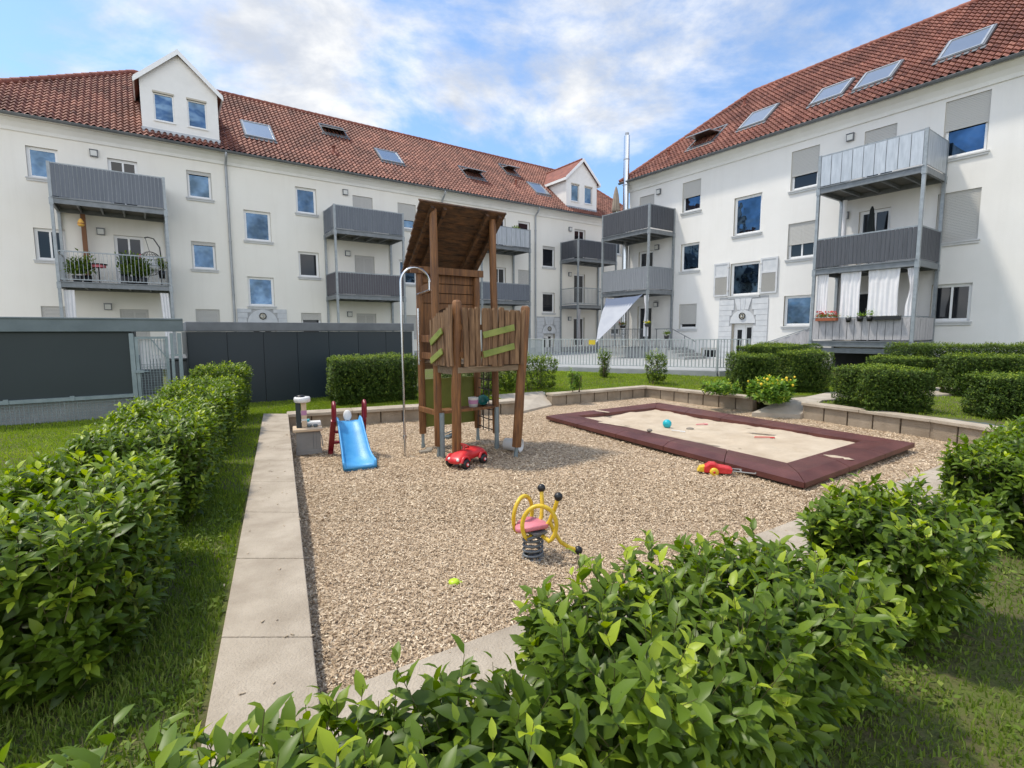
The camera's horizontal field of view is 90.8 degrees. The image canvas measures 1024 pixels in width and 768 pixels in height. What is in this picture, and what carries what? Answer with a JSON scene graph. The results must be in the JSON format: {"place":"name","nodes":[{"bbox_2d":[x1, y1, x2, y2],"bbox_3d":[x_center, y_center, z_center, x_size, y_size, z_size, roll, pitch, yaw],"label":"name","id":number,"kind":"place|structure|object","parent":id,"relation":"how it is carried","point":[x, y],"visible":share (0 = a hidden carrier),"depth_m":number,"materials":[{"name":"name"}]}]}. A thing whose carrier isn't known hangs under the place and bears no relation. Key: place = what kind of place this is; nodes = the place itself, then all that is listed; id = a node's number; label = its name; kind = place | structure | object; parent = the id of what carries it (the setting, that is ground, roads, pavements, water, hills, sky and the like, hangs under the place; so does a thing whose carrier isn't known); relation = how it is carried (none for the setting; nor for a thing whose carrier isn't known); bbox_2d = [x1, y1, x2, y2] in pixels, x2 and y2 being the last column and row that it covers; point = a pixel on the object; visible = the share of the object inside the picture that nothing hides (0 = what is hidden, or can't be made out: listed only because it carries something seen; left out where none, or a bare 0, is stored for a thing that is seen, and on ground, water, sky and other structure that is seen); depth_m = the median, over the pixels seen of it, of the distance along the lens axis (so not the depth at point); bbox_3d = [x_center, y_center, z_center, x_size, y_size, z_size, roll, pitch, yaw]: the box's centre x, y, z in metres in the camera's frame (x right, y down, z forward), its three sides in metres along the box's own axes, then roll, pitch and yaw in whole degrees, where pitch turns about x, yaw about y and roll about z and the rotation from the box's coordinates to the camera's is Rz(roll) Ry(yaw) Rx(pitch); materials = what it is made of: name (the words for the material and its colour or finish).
{"place":"outdoors","nodes":[
{"label":"outdoors","id":0,"kind":"place"},
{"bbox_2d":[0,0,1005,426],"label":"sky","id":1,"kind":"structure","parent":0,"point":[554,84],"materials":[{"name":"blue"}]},
{"bbox_2d":[0,363,1023,767],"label":"lawn","id":2,"kind":"structure","parent":0,"point":[934,731],"depth_m":2.10,"materials":[{"name":"green plant"}]},
{"bbox_2d":[0,317,182,426],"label":"bin shelter","id":3,"kind":"object","parent":2,"relation":"on","point":[56,369],"visible":0.76,"depth_m":8.43,"materials":[{"name":"grey metal"}]},
{"bbox_2d":[0,440,186,714],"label":"hedge bush","id":4,"kind":"object","parent":2,"relation":"on","point":[86,566],"visible":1,"depth_m":2.08,"materials":[{"name":"green plant"}]},
{"bbox_2d":[55,390,230,526],"bbox_3d":[-3.155,0.581,4.562,1.014,0.922,2.356,-3,6,-26],"label":"hedge bush","id":5,"kind":"object","parent":2,"relation":"on","point":[187,435],"visible":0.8,"depth_m":3.91,"materials":[{"name":"green plant"}]},
{"bbox_2d":[139,355,162,394],"bbox_3d":[-7.381,-0.092,10.333,0.432,0.997,0.650,-4,7,-35],"label":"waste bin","id":6,"kind":"object","parent":2,"relation":"on","point":[152,375],"visible":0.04,"depth_m":10.13,"materials":[{"name":"plastic"}]},
{"bbox_2d":[169,333,183,381],"bbox_3d":[-6.165,-0.190,9.322,0.175,1.490,0.060,-4,7,-35],"label":"gate post","id":7,"kind":"object","parent":2,"relation":"on","point":[179,354],"visible":0.61,"depth_m":9.27,"materials":[{"name":"grey metal"}]},
{"bbox_2d":[134,336,170,404],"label":"gate","id":8,"kind":"structure","parent":7,"relation":"attached to","point":[145,357],"depth_m":9.06,"materials":[{"name":"grey metal"}]},
{"bbox_2d":[153,370,245,446],"bbox_3d":[-4.125,0.343,6.756,0.981,0.961,2.223,-3,6,-25],"label":"hedge bush","id":9,"kind":"object","parent":2,"relation":"on","point":[229,389],"visible":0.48,"depth_m":6.29,"materials":[{"name":"green plant"}]},
{"bbox_2d":[188,360,252,417],"bbox_3d":[-4.880,0.112,8.543,0.943,1.063,1.174,-3,6,-25],"label":"hedge bush","id":10,"kind":"object","parent":2,"relation":"on","point":[224,369],"visible":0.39,"depth_m":8.33,"materials":[{"name":"green plant"}]},
{"bbox_2d":[201,414,319,766],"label":"kerb","id":11,"kind":"structure","parent":2,"relation":"on","point":[257,658],"depth_m":2.62,"materials":[{"name":"concrete"}]},
{"bbox_2d":[181,322,413,402],"bbox_3d":[-5.006,-0.600,12.214,4.860,1.710,2.260,-4,7,-35],"label":"bin shelter","id":12,"kind":"object","parent":2,"relation":"on","point":[284,366],"visible":0.64,"depth_m":10.99,"materials":[{"name":"grey metal"}]},
{"bbox_2d":[0,633,636,767],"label":"hedge bush","id":13,"kind":"object","parent":2,"relation":"on","point":[495,724],"visible":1,"depth_m":1.20,"materials":[{"name":"green plant"}]},
{"bbox_2d":[325,351,417,405],"bbox_3d":[-2.942,-0.133,10.701,1.863,1.097,1.032,-3,7,-28],"label":"hedge bush","id":14,"kind":"object","parent":2,"relation":"on","point":[344,385],"visible":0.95,"depth_m":10.40,"materials":[{"name":"green plant"}]},
{"bbox_2d":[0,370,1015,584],"bbox_3d":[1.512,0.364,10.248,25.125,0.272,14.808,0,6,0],"label":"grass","id":15,"kind":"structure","parent":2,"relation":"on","point":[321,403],"depth_m":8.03,"materials":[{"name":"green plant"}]},
{"bbox_2d":[499,353,557,391],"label":"shrub","id":16,"kind":"object","parent":2,"relation":"on","point":[540,381],"visible":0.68,"depth_m":12.54,"materials":[{"name":"green plant"}]},
{"bbox_2d":[597,348,611,377],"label":"young bush","id":17,"kind":"object","parent":2,"relation":"on","point":[604,369],"visible":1,"depth_m":15.11,"materials":[{"name":"green plant"}]},
{"bbox_2d":[326,465,945,742],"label":"kerb","id":18,"kind":"structure","parent":2,"relation":"on","point":[381,685],"depth_m":2.21,"materials":[{"name":"concrete"}]},
{"bbox_2d":[644,348,667,383],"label":"young bush","id":19,"kind":"object","parent":2,"relation":"on","point":[657,356],"visible":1,"depth_m":13.76,"materials":[{"name":"green plant"}]},
{"bbox_2d":[509,516,915,767],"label":"hedge bush","id":20,"kind":"object","parent":2,"relation":"on","point":[770,656],"visible":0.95,"depth_m":1.51,"materials":[{"name":"green plant"}]},
{"bbox_2d":[698,377,743,395],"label":"young bush","id":21,"kind":"object","parent":2,"relation":"on","point":[724,387],"visible":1,"depth_m":11.08,"materials":[{"name":"green plant"}]},
{"bbox_2d":[725,351,778,393],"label":"hedge bush","id":22,"kind":"object","parent":2,"relation":"on","point":[743,366],"visible":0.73,"depth_m":11.78,"materials":[{"name":"green plant"}]},
{"bbox_2d":[736,341,802,378],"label":"hedge bush","id":23,"kind":"object","parent":2,"relation":"on","point":[759,347],"visible":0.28,"depth_m":14.00,"materials":[{"name":"green plant"}]},
{"bbox_2d":[775,347,835,392],"bbox_3d":[6.969,-0.323,12.054,1.087,1.112,0.992,0,6,0],"label":"hedge bush","id":24,"kind":"object","parent":2,"relation":"on","point":[802,367],"visible":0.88,"depth_m":11.73,"materials":[{"name":"green plant"}]},
{"bbox_2d":[830,363,901,407],"bbox_3d":[6.746,0.035,9.606,0.950,0.896,0.945,-2,6,-18],"label":"hedge bush","id":25,"kind":"object","parent":2,"relation":"on","point":[847,378],"visible":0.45,"depth_m":9.62,"materials":[{"name":"green plant"}]},
{"bbox_2d":[815,347,922,366],"bbox_3d":[12.326,-0.792,17.542,1.630,0.920,2.980,-4,7,-35],"label":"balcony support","id":26,"kind":"object","parent":2,"relation":"on","point":[848,356],"visible":0.32,"depth_m":18.18,"materials":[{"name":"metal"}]},
{"bbox_2d":[849,363,937,412],"bbox_3d":[6.915,0.063,9.236,1.183,0.917,0.889,1,6,12],"label":"hedge bush","id":27,"kind":"object","parent":2,"relation":"on","point":[913,395],"visible":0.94,"depth_m":8.95,"materials":[{"name":"green plant"}]},
{"bbox_2d":[801,402,997,445],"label":"retaining wall","id":28,"kind":"structure","parent":2,"relation":"on","point":[941,429],"depth_m":8.65,"materials":[{"name":"concrete"}]},
{"bbox_2d":[864,354,939,389],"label":"hedge bush","id":29,"kind":"object","parent":2,"relation":"on","point":[917,361],"visible":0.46,"depth_m":12.02,"materials":[{"name":"green plant"}]},
{"bbox_2d":[794,465,1013,663],"bbox_3d":[1.899,0.821,2.507,0.869,0.815,0.815,-4,7,-30],"label":"hedge bush","id":30,"kind":"object","parent":2,"relation":"on","point":[929,555],"visible":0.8,"depth_m":2.31,"materials":[{"name":"green plant"}]},
{"bbox_2d":[884,341,1023,384],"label":"hedge bush","id":31,"kind":"object","parent":2,"relation":"on","point":[940,349],"visible":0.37,"depth_m":13.30,"materials":[{"name":"green plant"}]},
{"bbox_2d":[933,414,1023,553],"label":"hedge bush","id":32,"kind":"object","parent":2,"relation":"on","point":[990,464],"visible":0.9,"depth_m":3.41,"materials":[{"name":"green plant"}]},
{"bbox_2d":[935,351,1023,395],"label":"hedge bush","id":33,"kind":"object","parent":2,"relation":"on","point":[982,363],"visible":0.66,"depth_m":11.04,"materials":[{"name":"green plant"}]},
{"bbox_2d":[959,369,1023,419],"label":"hedge bush","id":34,"kind":"object","parent":2,"relation":"on","point":[999,395],"visible":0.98,"depth_m":8.24,"materials":[{"name":"green plant"}]},
{"bbox_2d":[491,391,551,412],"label":"path","id":35,"kind":"structure","parent":0,"point":[533,401],"depth_m":11.65,"materials":[{"name":"beige concrete"}]},
{"bbox_2d":[290,394,960,702],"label":"gravel","id":36,"kind":"structure","parent":0,"point":[577,407],"depth_m":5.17,"materials":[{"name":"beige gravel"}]},
{"bbox_2d":[293,395,323,455],"bbox_3d":[-2.919,0.570,7.207,0.392,0.835,0.330,-3,6,-24],"label":"play kitchen","id":37,"kind":"object","parent":36,"relation":"on","point":[308,440],"visible":1,"depth_m":7.12,"materials":[{"name":"grey plastic"}]},
{"bbox_2d":[328,399,376,471],"bbox_3d":[-2.154,0.634,6.787,0.517,0.811,1.220,-3,6,-26],"label":"toy slide","id":38,"kind":"object","parent":36,"relation":"on","point":[356,451],"visible":1,"depth_m":6.70,"materials":[{"name":"blue plastic"}]},
{"bbox_2d":[287,398,514,428],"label":"retaining wall","id":39,"kind":"structure","parent":36,"relation":"on","point":[384,414],"depth_m":9.60,"materials":[{"name":"concrete"}]},
{"bbox_2d":[399,199,529,466],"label":"climbing tower","id":40,"kind":"structure","parent":36,"relation":"on","point":[449,246],"depth_m":6.88,"materials":[{"name":"brown wood"}]},
{"bbox_2d":[445,443,487,469],"bbox_3d":[-0.584,0.896,6.520,0.340,0.304,0.566,4,7,35],"label":"ride on car","id":41,"kind":"object","parent":36,"relation":"on","point":[465,455],"visible":1,"depth_m":6.41,"materials":[{"name":"red plastic"}]},
{"bbox_2d":[512,484,582,561],"bbox_3d":[0.232,1.018,3.702,0.453,0.504,0.385,-3,7,-28],"label":"spring rocker","id":42,"kind":"object","parent":36,"relation":"on","point":[532,526],"visible":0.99,"depth_m":3.62,"materials":[{"name":"metal"}]},
{"bbox_2d":[546,385,756,410],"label":"retaining wall","id":43,"kind":"structure","parent":36,"relation":"on","point":[733,401],"depth_m":12.26,"materials":[{"name":"concrete"}]},
{"bbox_2d":[697,461,755,475],"bbox_3d":[2.544,1.013,6.010,0.644,0.144,0.218,1,6,16],"label":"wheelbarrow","id":44,"kind":"object","parent":36,"relation":"on","point":[712,468],"visible":0.97,"depth_m":5.97,"materials":[{"name":"red plastic"}]},
{"bbox_2d":[546,403,914,488],"bbox_3d":[3.220,0.818,8.450,3.261,0.235,5.279,-4,7,-29],"label":"sandpit","id":45,"kind":"object","parent":36,"relation":"on","point":[861,451],"visible":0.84,"depth_m":7.01,"materials":[{"name":"red rubber"}]},
{"bbox_2d":[585,410,853,462],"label":"sand","id":46,"kind":"structure","parent":45,"relation":"in","point":[785,446],"depth_m":8.00,"materials":[{"name":"beige sand"}]},
{"bbox_2d":[530,350,730,370],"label":"courtyard paving","id":47,"kind":"structure","parent":0,"point":[641,366],"depth_m":20.90,"materials":[{"name":"grey concrete"}]},
{"bbox_2d":[527,338,750,376],"bbox_3d":[2.901,-0.905,17.739,9.642,1.390,2.750,5,8,42],"label":"railing","id":48,"kind":"object","parent":47,"relation":"on","point":[722,373],"visible":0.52,"depth_m":16.24,"materials":[{"name":"grey metal"}]},
{"bbox_2d":[603,328,705,359],"bbox_3d":[7.040,-2.038,25.100,1.815,1.418,5.315,-4,7,-35],"label":"terrace railing","id":49,"kind":"object","parent":47,"relation":"on","point":[665,352],"visible":0.76,"depth_m":24.60,"materials":[{"name":"metal"}]},
{"bbox_2d":[752,399,821,418],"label":"path","id":50,"kind":"structure","parent":0,"point":[793,408],"depth_m":10.35,"materials":[{"name":"grey concrete"}]},
{"bbox_2d":[744,374,797,404],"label":"flowering perennial","id":51,"kind":"object","parent":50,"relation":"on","point":[772,390],"visible":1,"depth_m":10.26,"materials":[{"name":"green plant"}]},
{"bbox_2d":[791,387,963,401],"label":"path","id":52,"kind":"structure","parent":0,"point":[826,397],"depth_m":11.12,"materials":[{"name":"beige concrete"}]},
{"label":"ground","id":53,"kind":"structure","parent":0,"visible":0},
{"bbox_2d":[0,49,628,368],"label":"apartment building","id":54,"kind":"structure","parent":53,"relation":"on","point":[255,188],"depth_m":22.44,"materials":[{"name":"paint"}]},
{"bbox_2d":[25,146,58,182],"bbox_3d":[-17.147,-8.001,18.476,1.020,1.220,0.230,-4,7,-35],"label":"window","id":55,"kind":"structure","parent":54,"relation":"in","point":[37,158],"depth_m":18.44,"materials":[{"name":"white"}]},
{"bbox_2d":[33,228,67,263],"bbox_3d":[-17.134,-5.111,18.769,1.020,1.270,0.230,-4,7,-35],"label":"window","id":56,"kind":"structure","parent":54,"relation":"in","point":[44,246],"depth_m":18.73,"materials":[{"name":"white"}]},
{"bbox_2d":[46,161,176,353],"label":"balcony tower","id":57,"kind":"structure","parent":54,"relation":"attached to","point":[82,182],"depth_m":18.45,"materials":[{"name":"metal"}]},
{"bbox_2d":[63,290,76,316],"bbox_3d":[-15.704,-2.152,18.025,0.300,2.380,0.050,-4,7,-35],"label":"curtain","id":58,"kind":"object","parent":57,"relation":"hanging from","point":[69,300],"visible":0.46,"depth_m":17.95,"materials":[{"name":"white fabric"}]},
{"bbox_2d":[60,255,91,281],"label":"potted plant","id":59,"kind":"object","parent":57,"relation":"on","point":[76,268],"visible":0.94,"depth_m":18.01,"materials":[{"name":"green plant"}]},
{"bbox_2d":[114,250,145,283],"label":"potted plant","id":60,"kind":"object","parent":57,"relation":"on","point":[124,270],"visible":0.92,"depth_m":18.91,"materials":[{"name":"green plant"}]},
{"bbox_2d":[160,293,173,353],"bbox_3d":[-13.386,-2.327,19.646,0.369,2.380,0.050,-4,7,-35],"label":"curtain","id":61,"kind":"object","parent":57,"relation":"hanging from","point":[164,297],"visible":0.54,"depth_m":19.58,"materials":[{"name":"white fabric"}]},
{"bbox_2d":[107,158,139,205],"bbox_3d":[-15.281,-7.734,19.919,0.930,2.060,0.070,-4,7,-35],"label":"balcony door","id":62,"kind":"structure","parent":54,"relation":"in","point":[113,164],"depth_m":19.82,"materials":[{"name":"white plastic"}]},
{"bbox_2d":[114,235,143,283],"bbox_3d":[-15.268,-4.888,20.208,0.930,1.980,0.070,-4,7,-35],"label":"balcony door","id":63,"kind":"structure","parent":54,"relation":"in","point":[121,243],"depth_m":20.10,"materials":[{"name":"white plastic"}]},
{"bbox_2d":[120,309,149,354],"bbox_3d":[-15.239,-2.031,20.476,0.930,1.961,0.125,-4,7,-35],"label":"balcony door","id":64,"kind":"structure","parent":54,"relation":"in","point":[124,313],"depth_m":20.44,"materials":[{"name":"white"}]},
{"bbox_2d":[186,170,214,202],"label":"window","id":65,"kind":"structure","parent":54,"relation":"in","point":[199,187],"depth_m":21.30,"materials":[{"name":"white"}]},
{"bbox_2d":[191,241,218,272],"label":"window","id":66,"kind":"structure","parent":54,"relation":"in","point":[203,253],"depth_m":21.59,"materials":[{"name":"white"}]},
{"bbox_2d":[195,309,219,321],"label":"window","id":67,"kind":"structure","parent":54,"relation":"in","point":[202,315],"depth_m":21.80,"materials":[{"name":"white plastic"}]},
{"bbox_2d":[243,210,273,244],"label":"window","id":68,"kind":"structure","parent":54,"relation":"in","point":[257,227],"depth_m":22.68,"materials":[{"name":"white"}]},
{"bbox_2d":[247,277,276,308],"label":"window","id":69,"kind":"structure","parent":54,"relation":"in","point":[260,289],"depth_m":22.97,"materials":[{"name":"white"}]},
{"bbox_2d":[295,187,318,217],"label":"window","id":70,"kind":"structure","parent":54,"relation":"in","point":[305,198],"depth_m":23.76,"materials":[{"name":"white"}]},
{"bbox_2d":[298,252,321,279],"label":"window","id":71,"kind":"structure","parent":54,"relation":"in","point":[308,262],"depth_m":24.06,"materials":[{"name":"white glass"}]},
{"bbox_2d":[323,203,405,331],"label":"balcony tower","id":72,"kind":"structure","parent":54,"relation":"attached to","point":[336,216],"depth_m":23.95,"materials":[{"name":"metal"}]},
{"bbox_2d":[355,255,374,295],"bbox_3d":[-7.483,-5.468,25.621,1.010,1.990,0.125,-4,7,-35],"label":"balcony door","id":73,"kind":"structure","parent":54,"relation":"in","point":[363,264],"depth_m":25.52,"materials":[{"name":"white"}]},
{"bbox_2d":[397,203,415,231],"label":"window","id":74,"kind":"structure","parent":54,"relation":"in","point":[409,211],"depth_m":26.66,"materials":[{"name":"white plastic"}]},
{"bbox_2d":[480,226,530,353],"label":"balcony tower","id":75,"kind":"structure","parent":54,"relation":"attached to","point":[517,241],"depth_m":28.68,"materials":[{"name":"metal"}]},
{"bbox_2d":[542,246,555,269],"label":"window","id":76,"kind":"structure","parent":54,"relation":"in","point":[548,252],"depth_m":32.30,"materials":[{"name":"white"}]},
{"bbox_2d":[560,238,616,351],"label":"balcony tower","id":77,"kind":"structure","parent":54,"relation":"attached to","point":[578,248],"depth_m":32.34,"materials":[{"name":"metal"}]},
{"bbox_2d":[618,0,1023,368],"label":"apartment building","id":78,"kind":"structure","parent":53,"relation":"on","point":[734,184],"depth_m":19.29,"materials":[{"name":"paint"}]},
{"bbox_2d":[620,132,629,345],"bbox_3d":[6.163,-7.364,26.946,0.575,11.550,0.310,0,6,-1],"label":"steel flue","id":79,"kind":"object","parent":78,"relation":"attached to","point":[626,159],"visible":0.5,"depth_m":26.58,"materials":[{"name":"grey metal"}]},
{"bbox_2d":[600,203,675,356],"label":"balcony tower","id":80,"kind":"structure","parent":78,"relation":"attached to","point":[615,283],"depth_m":24.73,"materials":[{"name":"metal"}]},
{"bbox_2d":[594,295,640,345],"bbox_3d":[4.707,-3.180,24.829,2.116,2.624,2.802,-4,7,-35],"label":"shade sail","id":81,"kind":"object","parent":80,"relation":"hanging from","point":[614,311],"visible":0.97,"depth_m":24.76,"materials":[{"name":"white fabric"}]},
{"bbox_2d":[638,306,651,341],"bbox_3d":[7.097,-3.180,26.787,0.070,1.850,0.950,-4,7,-35],"label":"balcony door","id":82,"kind":"structure","parent":78,"relation":"in","point":[641,309],"depth_m":26.94,"materials":[{"name":"white"}]},
{"bbox_2d":[677,304,696,330],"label":"window","id":83,"kind":"structure","parent":78,"relation":"in","point":[688,312],"depth_m":24.56,"materials":[{"name":"white plastic"}]},
{"bbox_2d":[678,242,699,274],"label":"window","id":84,"kind":"structure","parent":78,"relation":"in","point":[690,252],"depth_m":24.30,"materials":[{"name":"white"}]},
{"bbox_2d":[680,179,701,215],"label":"window","id":85,"kind":"structure","parent":78,"relation":"in","point":[691,190],"depth_m":24.00,"materials":[{"name":"white plastic"}]},
{"bbox_2d":[727,261,759,298],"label":"window","id":86,"kind":"structure","parent":78,"relation":"in","point":[745,276],"depth_m":22.13,"materials":[{"name":"white"}]},
{"bbox_2d":[734,324,752,352],"bbox_3d":[10.308,-1.799,22.442,0.120,1.750,1.000,-4,7,-35],"label":"door","id":87,"kind":"structure","parent":78,"relation":"in","point":[741,331],"depth_m":22.50,"materials":[{"name":"white"}]},
{"bbox_2d":[731,193,761,238],"bbox_3d":[10.181,-7.236,21.799,0.230,1.740,1.390,-4,7,-35],"label":"window","id":88,"kind":"structure","parent":78,"relation":"in","point":[748,209],"depth_m":21.85,"materials":[{"name":"white"}]},
{"bbox_2d":[780,295,810,328],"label":"window","id":89,"kind":"structure","parent":78,"relation":"in","point":[797,308],"depth_m":20.42,"materials":[{"name":"white"}]},
{"bbox_2d":[784,220,814,262],"bbox_3d":[11.514,-5.649,20.066,0.230,1.520,1.200,-4,7,-35],"label":"window","id":90,"kind":"structure","parent":78,"relation":"in","point":[801,235],"depth_m":20.10,"materials":[{"name":"white plastic"}]},
{"bbox_2d":[787,145,819,194],"bbox_3d":[11.496,-8.375,19.797,0.230,1.640,1.180,-4,7,-35],"label":"window","id":91,"kind":"structure","parent":78,"relation":"in","point":[804,176],"depth_m":19.82,"materials":[{"name":"white plastic"}]},
{"bbox_2d":[857,207,890,264],"bbox_3d":[13.004,-5.242,18.118,0.070,1.950,0.970,-4,7,-35],"label":"balcony door","id":92,"kind":"structure","parent":78,"relation":"in","point":[882,216],"depth_m":18.00,"materials":[{"name":"white"}]},
{"bbox_2d":[808,127,949,368],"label":"balcony tower","id":93,"kind":"structure","parent":78,"relation":"attached to","point":[925,147],"depth_m":16.44,"materials":[{"name":"metal"}]},
{"bbox_2d":[769,328,808,349],"bbox_3d":[10.457,-1.613,19.138,0.040,1.146,1.832,-4,7,-35],"label":"stair screen","id":94,"kind":"object","parent":93,"relation":"attached to","point":[802,337],"visible":0.3,"depth_m":18.88,"materials":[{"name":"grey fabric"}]},
{"bbox_2d":[815,274,828,317],"bbox_3d":[10.955,-3.069,17.848,0.054,1.560,0.380,-4,7,-35],"label":"curtain","id":95,"kind":"object","parent":93,"relation":"hanging from","point":[822,291],"visible":0.94,"depth_m":17.84,"materials":[{"name":"white fabric"}]},
{"bbox_2d":[839,271,861,318],"bbox_3d":[11.462,-2.998,17.132,0.053,1.560,0.620,-4,7,-35],"label":"curtain","id":96,"kind":"object","parent":93,"relation":"hanging from","point":[850,293],"visible":0.98,"depth_m":17.12,"materials":[{"name":"white fabric"}]},
{"bbox_2d":[866,268,900,315],"bbox_3d":[12.008,-2.922,16.358,0.053,1.560,0.880,-4,7,-35],"label":"curtain","id":97,"kind":"object","parent":93,"relation":"hanging from","point":[883,292],"visible":0.94,"depth_m":16.33,"materials":[{"name":"white fabric"}]},
{"bbox_2d":[904,267,915,320],"bbox_3d":[12.451,-2.791,15.739,0.050,1.660,0.300,-4,7,-35],"label":"curtain","id":98,"kind":"object","parent":93,"relation":"hanging from","point":[908,304],"visible":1,"depth_m":15.77,"materials":[{"name":"white fabric"}]},
{"bbox_2d":[863,123,897,177],"bbox_3d":[12.981,-8.014,17.805,0.125,1.930,0.970,-4,7,-35],"label":"balcony door","id":99,"kind":"structure","parent":78,"relation":"in","point":[889,131],"depth_m":17.71,"materials":[{"name":"white plastic"}]},
{"bbox_2d":[930,283,972,324],"bbox_3d":[14.279,-2.584,16.443,0.230,1.330,1.170,-4,7,-35],"label":"window","id":100,"kind":"structure","parent":78,"relation":"in","point":[953,307],"depth_m":16.42,"materials":[{"name":"white plastic"}]},
{"bbox_2d":[936,187,981,246],"bbox_3d":[14.267,-5.300,16.167,0.230,1.690,1.210,-4,7,-35],"label":"window","id":101,"kind":"structure","parent":78,"relation":"in","point":[961,208],"depth_m":16.10,"materials":[{"name":"white plastic"}]},
{"bbox_2d":[944,90,991,161],"bbox_3d":[14.272,-8.039,15.864,0.230,1.900,1.230,-4,7,-35],"label":"window","id":102,"kind":"structure","parent":78,"relation":"in","point":[967,118],"depth_m":15.85,"materials":[{"name":"white plastic"}]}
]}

